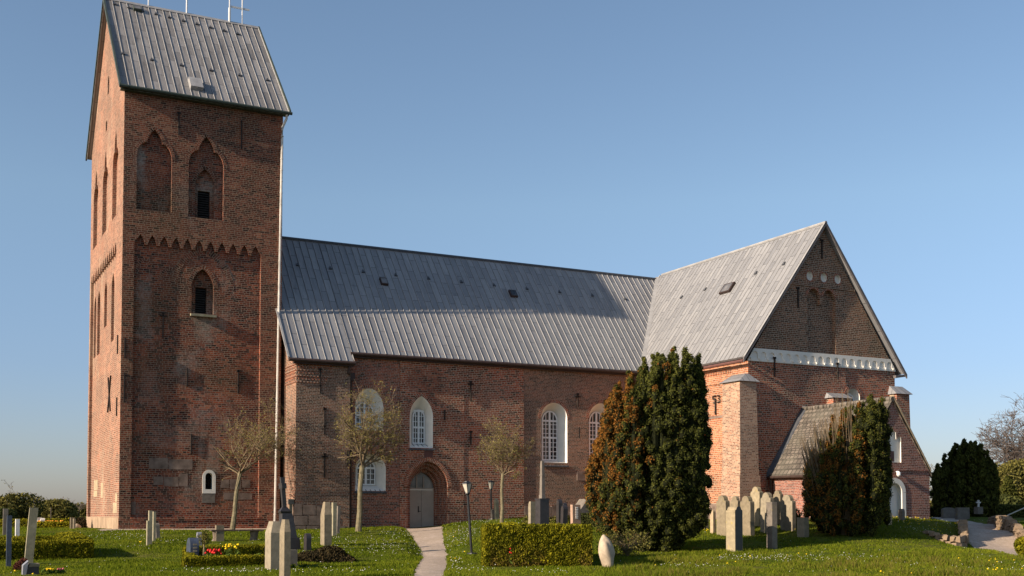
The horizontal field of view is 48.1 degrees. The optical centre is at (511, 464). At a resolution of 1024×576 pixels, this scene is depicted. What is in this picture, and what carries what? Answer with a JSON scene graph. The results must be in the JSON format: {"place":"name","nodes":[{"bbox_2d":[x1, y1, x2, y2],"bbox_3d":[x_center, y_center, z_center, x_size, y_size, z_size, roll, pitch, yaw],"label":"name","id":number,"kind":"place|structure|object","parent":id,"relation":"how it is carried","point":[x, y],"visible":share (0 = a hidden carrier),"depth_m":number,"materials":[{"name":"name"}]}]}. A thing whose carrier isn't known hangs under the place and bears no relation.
{"place":"outdoors","nodes":[
{"label":"outdoors","id":0,"kind":"place"},
{"bbox_2d":[407,526,447,575],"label":"gravel path","id":1,"kind":"structure","parent":0,"point":[429,541],"depth_m":44.94,"materials":[{"name":"beige gravel"}]},
{"bbox_2d":[0,515,1023,575],"bbox_3d":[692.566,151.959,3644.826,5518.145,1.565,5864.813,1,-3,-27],"label":"ground","id":2,"kind":"structure","parent":0,"point":[983,520],"depth_m":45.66,"materials":[{"name":"green plant"}]},
{"bbox_2d":[3,509,7,534],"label":"gravestone","id":3,"kind":"object","parent":2,"relation":"on","point":[5,513],"visible":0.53,"depth_m":49.73,"materials":[{"name":"stone"}]},
{"bbox_2d":[6,516,11,565],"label":"gravestone","id":4,"kind":"object","parent":2,"relation":"on","point":[8,540],"visible":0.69,"depth_m":33.44,"materials":[{"name":"blue stone"}]},
{"bbox_2d":[0,507,17,518],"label":"bush","id":5,"kind":"object","parent":2,"relation":"on","point":[13,513],"visible":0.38,"depth_m":91.42,"materials":[{"name":"green plant"}]},
{"bbox_2d":[15,519,19,535],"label":"gravestone","id":6,"kind":"object","parent":2,"relation":"on","point":[17,527],"visible":0.47,"depth_m":41.12,"materials":[{"name":"white stone"}]},
{"bbox_2d":[12,557,28,570],"bbox_3d":[-13.634,2.870,31.880,0.482,0.619,0.480,1,-3,-27],"label":"heather","id":7,"kind":"object","parent":2,"relation":"on","point":[18,564],"visible":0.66,"depth_m":31.76,"materials":[{"name":"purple plant"}]},
{"bbox_2d":[0,492,46,518],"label":"bush","id":8,"kind":"object","parent":2,"relation":"on","point":[21,504],"visible":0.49,"depth_m":95.46,"materials":[{"name":"green plant"}]},
{"bbox_2d":[21,560,39,574],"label":"grave monument","id":9,"kind":"object","parent":2,"relation":"on","point":[29,568],"visible":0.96,"depth_m":29.94,"materials":[{"name":"stone"}]},
{"bbox_2d":[25,508,37,562],"bbox_3d":[-14.577,2.218,34.769,0.378,1.834,0.220,1,-3,-27],"label":"gravestone","id":10,"kind":"object","parent":2,"relation":"on","point":[31,534],"visible":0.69,"depth_m":34.68,"materials":[{"name":"stone"}]},
{"bbox_2d":[0,518,69,526],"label":"box hedge","id":11,"kind":"object","parent":2,"relation":"on","point":[23,522],"visible":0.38,"depth_m":65.70,"materials":[{"name":"green plant"}]},
{"bbox_2d":[0,531,94,560],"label":"box hedge","id":12,"kind":"object","parent":2,"relation":"on","point":[68,545],"visible":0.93,"depth_m":37.15,"materials":[{"name":"green plant"}]},
{"bbox_2d":[41,568,55,572],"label":"primrose clump","id":13,"kind":"object","parent":2,"relation":"on","point":[48,570],"visible":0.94,"depth_m":30.64,"materials":[{"name":"yellow plant"}]},
{"bbox_2d":[37,520,78,527],"bbox_3d":[-24.591,3.259,61.919,2.691,0.532,0.668,0,-2,0],"label":"box hedge","id":14,"kind":"object","parent":2,"relation":"on","point":[53,524],"visible":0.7,"depth_m":61.70,"materials":[{"name":"green plant"}]},
{"bbox_2d":[38,498,79,521],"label":"bush","id":15,"kind":"object","parent":2,"relation":"on","point":[57,508],"visible":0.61,"depth_m":102.91,"materials":[{"name":"green plant"}]},
{"bbox_2d":[31,502,86,516],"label":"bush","id":16,"kind":"object","parent":2,"relation":"on","point":[82,512],"visible":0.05,"depth_m":322.35,"materials":[{"name":"green plant"}]},
{"bbox_2d":[55,568,65,572],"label":"primrose clump","id":17,"kind":"object","parent":2,"relation":"on","point":[61,570],"visible":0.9,"depth_m":30.68,"materials":[{"name":"pink plant"}]},
{"bbox_2d":[70,517,74,528],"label":"gravestone","id":18,"kind":"object","parent":2,"relation":"on","point":[71,522],"visible":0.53,"depth_m":57.41,"materials":[{"name":"stone"}]},
{"bbox_2d":[63,496,86,510],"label":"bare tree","id":19,"kind":"object","parent":2,"relation":"on","point":[81,505],"visible":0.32,"depth_m":149.79,"materials":[{"name":"brown plant"}]},
{"bbox_2d":[76,517,87,527],"bbox_3d":[-23.274,3.257,61.941,0.722,0.939,0.856,0,-2,-10],"label":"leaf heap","id":20,"kind":"object","parent":2,"relation":"on","point":[82,521],"visible":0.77,"depth_m":61.81,"materials":[{"name":"brown plant"}]},
{"bbox_2d":[146,521,149,544],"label":"gravestone","id":21,"kind":"object","parent":2,"relation":"on","point":[147,531],"visible":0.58,"depth_m":43.44,"materials":[{"name":"stone"}]},
{"bbox_2d":[148,511,152,543],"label":"gravestone","id":22,"kind":"object","parent":2,"relation":"on","point":[150,516],"visible":0.5,"depth_m":44.15,"materials":[{"name":"stone"}]},
{"bbox_2d":[152,512,155,540],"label":"gravestone","id":23,"kind":"object","parent":2,"relation":"on","point":[154,527],"visible":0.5,"depth_m":45.84,"materials":[{"name":"stone"}]},
{"bbox_2d":[156,523,159,538],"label":"gravestone","id":24,"kind":"object","parent":2,"relation":"on","point":[157,530],"visible":0.55,"depth_m":47.42,"materials":[{"name":"stone"}]},
{"bbox_2d":[98,528,266,530],"bbox_3d":[-15.135,3.084,54.855,8.750,0.068,1.612,1,-3,-27],"label":"gravel strip","id":25,"kind":"object","parent":2,"relation":"on","point":[182,529],"visible":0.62,"depth_m":54.20,"materials":[{"name":"grey gravel"}]},
{"bbox_2d":[186,538,198,555],"bbox_3d":[-10.017,2.690,35.999,0.260,0.800,0.635,1,-3,-27],"label":"headstone","id":26,"kind":"object","parent":2,"relation":"on","point":[192,546],"visible":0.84,"depth_m":35.78,"materials":[{"name":"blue stone"}]},
{"bbox_2d":[196,532,201,545],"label":"gravestone","id":27,"kind":"object","parent":2,"relation":"on","point":[198,534],"visible":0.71,"depth_m":42.74,"materials":[{"name":"grey stone"}]},
{"bbox_2d":[197,528,211,555],"bbox_3d":[-9.872,2.503,36.828,0.547,1.205,0.570,0,-2,-1],"label":"staked sapling","id":28,"kind":"object","parent":2,"relation":"on","point":[204,535],"visible":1,"depth_m":36.81,"materials":[{"name":"green plant"}]},
{"bbox_2d":[205,548,221,556],"bbox_3d":[-9.119,2.807,35.101,0.461,0.510,0.614,4,-5,-58],"label":"tulip clump","id":29,"kind":"object","parent":2,"relation":"on","point":[214,551],"visible":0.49,"depth_m":35.07,"materials":[{"name":"red plant"}]},
{"bbox_2d":[215,525,223,541],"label":"gravestone","id":30,"kind":"object","parent":2,"relation":"on","point":[220,536],"visible":0.58,"depth_m":46.33,"materials":[{"name":"stone"}]},
{"bbox_2d":[181,544,264,566],"bbox_3d":[-8.819,2.862,36.098,3.065,0.674,5.424,1,-2,-16],"label":"box hedge","id":31,"kind":"object","parent":2,"relation":"on","point":[243,558],"visible":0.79,"depth_m":34.03,"materials":[{"name":"green plant"}]},
{"bbox_2d":[219,543,240,555],"bbox_3d":[-8.841,2.782,36.115,0.662,0.635,0.426,0,-2,10],"label":"narcissus clump","id":32,"kind":"object","parent":2,"relation":"on","point":[228,547],"visible":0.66,"depth_m":36.10,"materials":[{"name":"yellow plant"}]},
{"bbox_2d":[209,529,263,540],"bbox_3d":[-11.226,2.936,46.774,2.100,0.590,0.500,1,-3,-27],"label":"bench","id":33,"kind":"object","parent":2,"relation":"on","point":[254,534],"visible":0.77,"depth_m":46.78,"materials":[{"name":"grey stone"}]},
{"bbox_2d":[213,395,303,528],"bbox_3d":[-12.056,-0.050,54.984,4.414,6.807,3.613,1,-3,-27],"label":"budding tree","id":34,"kind":"object","parent":2,"relation":"on","point":[256,438],"visible":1,"depth_m":54.67,"materials":[{"name":"green plant"}]},
{"bbox_2d":[265,521,280,569],"bbox_3d":[-6.749,2.341,32.431,0.300,1.480,0.620,1,-3,-27],"label":"gravestone","id":35,"kind":"object","parent":2,"relation":"on","point":[272,540],"visible":0.68,"depth_m":32.19,"materials":[{"name":"stone"}]},
{"bbox_2d":[279,519,290,575],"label":"gravestone","id":36,"kind":"object","parent":2,"relation":"on","point":[285,551],"visible":1,"depth_m":27.79,"materials":[{"name":"stone"}]},
{"bbox_2d":[278,477,300,549],"bbox_3d":[-8.159,1.884,41.906,0.710,2.847,0.800,1,-3,-27],"label":"cross monument","id":37,"kind":"object","parent":2,"relation":"on","point":[284,511],"visible":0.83,"depth_m":41.69,"materials":[{"name":"stone"}]},
{"bbox_2d":[287,499,293,512],"bbox_3d":[-10.775,2.462,55.846,0.260,1.578,0.240,1,-3,-27],"label":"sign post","id":38,"kind":"object","parent":2,"relation":"on","point":[290,502],"visible":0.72,"depth_m":55.79,"materials":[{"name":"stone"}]},
{"bbox_2d":[290,550,297,565],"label":"stone block","id":39,"kind":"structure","parent":2,"relation":"on","point":[293,558],"depth_m":33.89,"materials":[{"name":"grey stone"}]},
{"bbox_2d":[304,533,310,550],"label":"gravestone","id":40,"kind":"object","parent":2,"relation":"on","point":[307,541],"visible":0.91,"depth_m":41.18,"materials":[{"name":"stone"}]},
{"bbox_2d":[298,562,317,567],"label":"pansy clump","id":41,"kind":"object","parent":2,"relation":"on","point":[301,565],"visible":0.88,"depth_m":33.05,"materials":[{"name":"green plant"}]},
{"bbox_2d":[320,502,331,545],"bbox_3d":[-7.247,2.361,44.741,0.300,1.828,0.500,1,-3,-27],"label":"gravestone","id":42,"kind":"object","parent":2,"relation":"on","point":[326,527],"visible":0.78,"depth_m":44.56,"materials":[{"name":"stone"}]},
{"bbox_2d":[297,545,357,562],"bbox_3d":[-5.915,2.973,36.112,2.193,0.922,1.273,0,-2,11],"label":"juniper","id":43,"kind":"object","parent":2,"relation":"on","point":[328,553],"visible":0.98,"depth_m":35.83,"materials":[{"name":"green plant"}]},
{"bbox_2d":[332,503,336,535],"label":"gravestone","id":44,"kind":"object","parent":2,"relation":"on","point":[334,519],"visible":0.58,"depth_m":50.55,"materials":[{"name":"stone"}]},
{"bbox_2d":[337,506,340,533],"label":"gravestone","id":45,"kind":"object","parent":2,"relation":"on","point":[338,518],"visible":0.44,"depth_m":51.76,"materials":[{"name":"stone"}]},
{"bbox_2d":[331,380,404,531],"bbox_3d":[-6.749,-0.368,53.818,3.726,7.402,3.100,1,-3,-27],"label":"budding tree","id":46,"kind":"object","parent":2,"relation":"on","point":[367,444],"visible":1,"depth_m":53.52,"materials":[{"name":"green plant"}]},
{"bbox_2d":[462,481,477,553],"bbox_3d":[-1.489,2.010,40.406,0.600,2.885,0.400,1,-3,-27],"label":"path lamp","id":47,"kind":"object","parent":2,"relation":"on","point":[467,485],"visible":0.88,"depth_m":40.36,"materials":[{"name":"black metal"}]},
{"bbox_2d":[488,480,493,519],"bbox_3d":[-1.047,1.934,57.963,0.428,2.289,0.400,1,-3,-27],"label":"path lamp","id":48,"kind":"object","parent":2,"relation":"on","point":[490,483],"visible":0.84,"depth_m":57.92,"materials":[{"name":"black metal"}]},
{"bbox_2d":[491,509,493,518],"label":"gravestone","id":49,"kind":"object","parent":2,"relation":"on","point":[492,513],"visible":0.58,"depth_m":57.34,"materials":[{"name":"stone"}]},
{"bbox_2d":[494,498,498,519],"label":"gravestone","id":50,"kind":"object","parent":2,"relation":"on","point":[496,509],"visible":0.8,"depth_m":57.06,"materials":[{"name":"stone"}]},
{"bbox_2d":[474,416,535,522],"bbox_3d":[-0.280,0.318,55.226,3.053,5.383,2.722,1,-3,-27],"label":"budding tree","id":51,"kind":"object","parent":2,"relation":"on","point":[507,455],"visible":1,"depth_m":54.99,"materials":[{"name":"green plant"}]},
{"bbox_2d":[85,0,931,528],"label":"brick church","id":52,"kind":"structure","parent":2,"relation":"on","point":[217,298],"depth_m":58.56,"materials":[{"name":"brown brick"}]},
{"bbox_2d":[202,470,215,502],"bbox_3d":[-14.886,1.067,56.208,0.650,1.620,0.380,1,-3,-27],"label":"window","id":53,"kind":"structure","parent":52,"relation":"in","point":[209,477],"depth_m":56.11,"materials":[{"name":"white paint"}]},
{"bbox_2d":[355,388,382,430],"bbox_3d":[-7.367,-2.798,58.449,1.530,2.130,0.556,1,-3,-27],"label":"window","id":54,"kind":"structure","parent":52,"relation":"in","point":[380,405],"depth_m":58.57,"materials":[{"name":"white paint"}]},
{"bbox_2d":[354,455,386,493],"bbox_3d":[-7.270,0.479,58.310,1.720,1.970,0.650,1,-3,-27],"label":"window","id":55,"kind":"structure","parent":52,"relation":"in","point":[374,479],"depth_m":58.53,"materials":[{"name":"white paint"}]},
{"bbox_2d":[409,396,434,450],"bbox_3d":[-4.786,-2.144,59.636,1.410,2.820,0.650,1,-3,-27],"label":"window","id":56,"kind":"structure","parent":52,"relation":"in","point":[421,415],"depth_m":59.82,"materials":[{"name":"white paint"}]},
{"bbox_2d":[410,472,433,527],"bbox_3d":[-4.748,1.877,60.173,1.480,2.990,0.135,1,-3,-27],"label":"door","id":57,"kind":"structure","parent":52,"relation":"in","point":[421,487],"depth_m":60.21,"materials":[{"name":"grey wood"}]},
{"bbox_2d":[541,403,568,466],"bbox_3d":[2.222,-1.632,63.297,1.760,3.540,0.650,1,-3,-27],"label":"window","id":58,"kind":"structure","parent":52,"relation":"in","point":[553,416],"depth_m":63.53,"materials":[{"name":"white paint"}]},
{"bbox_2d":[589,403,603,457],"bbox_3d":[4.875,-1.743,64.715,1.630,3.400,0.556,1,-3,-27],"label":"window","id":59,"kind":"structure","parent":52,"relation":"in","point":[594,416],"depth_m":64.83,"materials":[{"name":"white paint"}]},
{"bbox_2d":[848,389,859,400],"bbox_3d":[17.870,-2.551,60.554,0.920,2.910,0.406,1,-3,-27],"label":"window","id":60,"kind":"structure","parent":52,"relation":"in","point":[853,393],"depth_m":60.71,"materials":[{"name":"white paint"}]},
{"bbox_2d":[889,478,905,517],"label":"porch door","id":61,"kind":"structure","parent":52,"relation":"in","point":[898,501],"depth_m":53.50,"materials":[{"name":"white paint"}]},
{"bbox_2d":[11,518,1023,572],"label":"daisies","id":62,"kind":"object","parent":2,"relation":"on","point":[459,561],"visible":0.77,"depth_m":38.89,"materials":[{"name":"white plant"}]},
{"bbox_2d":[14,516,1022,573],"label":"dandelions","id":63,"kind":"object","parent":2,"relation":"on","point":[798,553],"visible":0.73,"depth_m":40.46,"materials":[{"name":"yellow plant"}]},
{"bbox_2d":[521,515,527,523],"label":"shrub","id":64,"kind":"object","parent":2,"relation":"on","point":[525,519],"visible":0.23,"depth_m":52.66,"materials":[{"name":"green plant"}]},
{"bbox_2d":[528,501,534,523],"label":"gravestone","id":65,"kind":"object","parent":2,"relation":"on","point":[531,511],"visible":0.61,"depth_m":51.86,"materials":[{"name":"stone"}]},
{"bbox_2d":[480,522,592,566],"bbox_3d":[0.775,2.563,37.155,3.473,1.468,5.973,0,-2,1],"label":"box hedge","id":66,"kind":"object","parent":2,"relation":"on","point":[555,544],"visible":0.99,"depth_m":34.57,"materials":[{"name":"green plant"}]},
{"bbox_2d":[535,461,549,523],"bbox_3d":[1.013,1.305,38.479,0.500,2.848,0.440,1,-3,-27],"label":"shaft monument","id":67,"kind":"object","parent":2,"relation":"on","point":[541,509],"visible":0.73,"depth_m":38.38,"materials":[{"name":"stone"}]},
{"bbox_2d":[549,515,555,523],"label":"shrub","id":68,"kind":"object","parent":2,"relation":"on","point":[550,520],"visible":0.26,"depth_m":52.29,"materials":[{"name":"green plant"}]},
{"bbox_2d":[556,499,562,523],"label":"gravestone","id":69,"kind":"object","parent":2,"relation":"on","point":[559,503],"visible":0.77,"depth_m":50.89,"materials":[{"name":"stone"}]},
{"bbox_2d":[560,505,567,523],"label":"gravestone","id":70,"kind":"object","parent":2,"relation":"on","point":[564,515],"visible":0.8,"depth_m":48.38,"materials":[{"name":"stone"}]},
{"bbox_2d":[570,505,580,523],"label":"gravestone","id":71,"kind":"object","parent":2,"relation":"on","point":[575,514],"visible":0.98,"depth_m":49.86,"materials":[{"name":"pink stone"}]},
{"bbox_2d":[575,499,588,512],"bbox_3d":[3.404,2.331,54.450,1.100,1.420,0.800,1,-3,-27],"label":"stone tomb","id":72,"kind":"object","parent":2,"relation":"on","point":[582,503],"visible":0.17,"depth_m":54.09,"materials":[{"name":"beige stone"}]},
{"bbox_2d":[581,513,596,527],"bbox_3d":[3.883,2.602,52.941,1.917,0.854,0.635,0,-2,0],"label":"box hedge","id":73,"kind":"object","parent":2,"relation":"on","point":[586,518],"visible":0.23,"depth_m":52.70,"materials":[{"name":"green plant"}]},
{"bbox_2d":[598,534,614,566],"bbox_3d":[2.843,2.635,34.435,0.528,1.083,0.488,1,-3,-27],"label":"boulder","id":74,"kind":"object","parent":2,"relation":"on","point":[606,551],"visible":0.85,"depth_m":34.27,"materials":[{"name":"beige stone"}]},
{"bbox_2d":[596,527,651,555],"bbox_3d":[4.006,2.810,40.538,1.917,1.224,1.610,-1,-3,20],"label":"shrub","id":75,"kind":"object","parent":2,"relation":"on","point":[627,550],"visible":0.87,"depth_m":40.32,"materials":[{"name":"green plant"}]},
{"bbox_2d":[583,346,713,551],"bbox_3d":[5.196,-0.489,43.631,5.043,8.141,3.797,0,-2,-1],"label":"yew tree","id":76,"kind":"object","parent":2,"relation":"on","point":[649,464],"visible":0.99,"depth_m":42.44,"materials":[{"name":"green plant"}]},
{"bbox_2d":[710,510,715,532],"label":"gravestone","id":77,"kind":"object","parent":2,"relation":"on","point":[713,521],"visible":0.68,"depth_m":50.36,"materials":[{"name":"stone"}]},
{"bbox_2d":[716,495,729,535],"bbox_3d":[9.134,2.252,49.649,0.220,1.852,0.657,1,-3,-27],"label":"gravestone","id":78,"kind":"object","parent":2,"relation":"on","point":[722,504],"visible":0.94,"depth_m":49.57,"materials":[{"name":"stone"}]},
{"bbox_2d":[726,506,742,551],"bbox_3d":[8.302,2.462,42.831,0.400,1.820,0.468,2,-3,-35],"label":"gravestone","id":79,"kind":"object","parent":2,"relation":"on","point":[734,528],"visible":0.95,"depth_m":42.68,"materials":[{"name":"stone"}]},
{"bbox_2d":[730,496,740,506],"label":"gravestone","id":80,"kind":"object","parent":2,"relation":"on","point":[735,501],"visible":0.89,"depth_m":51.35,"materials":[{"name":"stone"}]},
{"bbox_2d":[740,496,754,535],"bbox_3d":[10.142,2.258,49.449,0.220,1.835,0.688,1,-3,-27],"label":"gravestone","id":81,"kind":"object","parent":2,"relation":"on","point":[747,505],"visible":0.91,"depth_m":49.25,"materials":[{"name":"stone"}]},
{"bbox_2d":[750,487,762,525],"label":"gravestone","id":82,"kind":"object","parent":2,"relation":"on","point":[756,493],"visible":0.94,"depth_m":52.24,"materials":[{"name":"stone"}]},
{"bbox_2d":[760,492,773,532],"bbox_3d":[11.221,2.160,50.462,0.238,1.880,0.668,1,-3,-27],"label":"gravestone","id":83,"kind":"object","parent":2,"relation":"on","point":[766,497],"visible":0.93,"depth_m":50.50,"materials":[{"name":"stone"}]},
{"bbox_2d":[766,502,776,548],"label":"gravestone","id":84,"kind":"object","parent":2,"relation":"on","point":[771,520],"visible":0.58,"depth_m":43.79,"materials":[{"name":"stone"}]},
{"bbox_2d":[773,490,782,524],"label":"gravestone","id":85,"kind":"object","parent":2,"relation":"on","point":[777,495],"visible":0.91,"depth_m":52.84,"materials":[{"name":"stone"}]},
{"bbox_2d":[780,495,795,530],"bbox_3d":[12.187,2.172,50.654,0.200,1.700,0.789,1,-3,-27],"label":"gravestone","id":86,"kind":"object","parent":2,"relation":"on","point":[787,512],"visible":0.92,"depth_m":50.52,"materials":[{"name":"stone"}]},
{"bbox_2d":[796,508,802,525],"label":"shrub","id":87,"kind":"object","parent":2,"relation":"on","point":[799,514],"visible":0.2,"depth_m":51.34,"materials":[{"name":"green plant"}]},
{"bbox_2d":[797,517,808,536],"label":"gravestone","id":88,"kind":"object","parent":2,"relation":"on","point":[802,526],"visible":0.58,"depth_m":47.88,"materials":[{"name":"stone"}]},
{"bbox_2d":[799,390,894,536],"bbox_3d":[14.162,0.006,48.517,3.959,6.496,3.295,0,-2,11],"label":"yew tree","id":89,"kind":"object","parent":2,"relation":"on","point":[847,482],"visible":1,"depth_m":47.58,"materials":[{"name":"green plant"}]},
{"bbox_2d":[898,509,904,519],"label":"gravestone","id":90,"kind":"object","parent":2,"relation":"on","point":[901,514],"visible":1,"depth_m":52.27,"materials":[{"name":"stone"}]},
{"bbox_2d":[930,507,939,516],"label":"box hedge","id":91,"kind":"object","parent":2,"relation":"on","point":[932,512],"visible":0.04,"depth_m":78.56,"materials":[{"name":"green plant"}]},
{"bbox_2d":[922,519,968,546],"bbox_3d":[19.953,3.135,52.667,1.974,1.254,8.927,-1,-3,22],"label":"stone edging","id":92,"kind":"object","parent":2,"relation":"on","point":[962,539],"visible":0.84,"depth_m":49.18,"materials":[{"name":"beige stone"}]},
{"bbox_2d":[941,507,954,517],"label":"gravestone","id":93,"kind":"object","parent":2,"relation":"on","point":[948,512],"visible":0.83,"depth_m":71.83,"materials":[{"name":"stone"}]},
{"bbox_2d":[955,507,969,519],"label":"gravestone","id":94,"kind":"object","parent":2,"relation":"on","point":[962,513],"visible":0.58,"depth_m":69.82,"materials":[{"name":"stone"}]},
{"bbox_2d":[930,438,1000,516],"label":"yew tree","id":95,"kind":"object","parent":2,"relation":"on","point":[966,474],"visible":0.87,"depth_m":74.76,"materials":[{"name":"green plant"}]},
{"bbox_2d":[932,517,1017,554],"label":"gravel lane","id":96,"kind":"structure","parent":2,"relation":"on","point":[985,536],"depth_m":51.27,"materials":[{"name":"grey gravel"}]},
{"bbox_2d":[974,500,982,513],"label":"grave cross","id":97,"kind":"object","parent":2,"relation":"on","point":[978,509],"visible":1,"depth_m":73.85,"materials":[{"name":"stone"}]},
{"bbox_2d":[971,393,1023,501],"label":"bare tree","id":98,"kind":"object","parent":2,"relation":"on","point":[1016,452],"visible":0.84,"depth_m":117.37,"materials":[{"name":"brown plant"}]},
{"bbox_2d":[987,515,1023,538],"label":"stone wall","id":99,"kind":"structure","parent":2,"relation":"on","point":[1009,524],"depth_m":53.36,"materials":[{"name":"beige stone"}]},
{"bbox_2d":[996,503,1023,517],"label":"box hedge","id":100,"kind":"object","parent":2,"relation":"on","point":[1005,509],"visible":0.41,"depth_m":76.45,"materials":[{"name":"green plant"}]},
{"bbox_2d":[997,458,1023,503],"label":"bush","id":101,"kind":"object","parent":2,"relation":"on","point":[1016,473],"visible":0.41,"depth_m":111.03,"materials":[{"name":"green plant"}]},
{"bbox_2d":[999,494,1021,503],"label":"bush","id":102,"kind":"object","parent":2,"relation":"on","point":[1007,499],"visible":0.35,"depth_m":94.59,"materials":[{"name":"green plant"}]},
{"bbox_2d":[999,475,1022,504],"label":"bush","id":103,"kind":"object","parent":2,"relation":"on","point":[1008,486],"visible":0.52,"depth_m":97.66,"materials":[{"name":"green plant"}]},
{"bbox_2d":[1013,536,1023,555],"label":"box ball","id":104,"kind":"object","parent":2,"relation":"on","point":[1018,545],"visible":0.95,"depth_m":39.69,"materials":[{"name":"green plant"}]},
{"bbox_2d":[0,0,1023,506],"label":"sky","id":105,"kind":"structure","parent":0,"point":[646,138],"materials":[{"name":"blue"}]}
]}

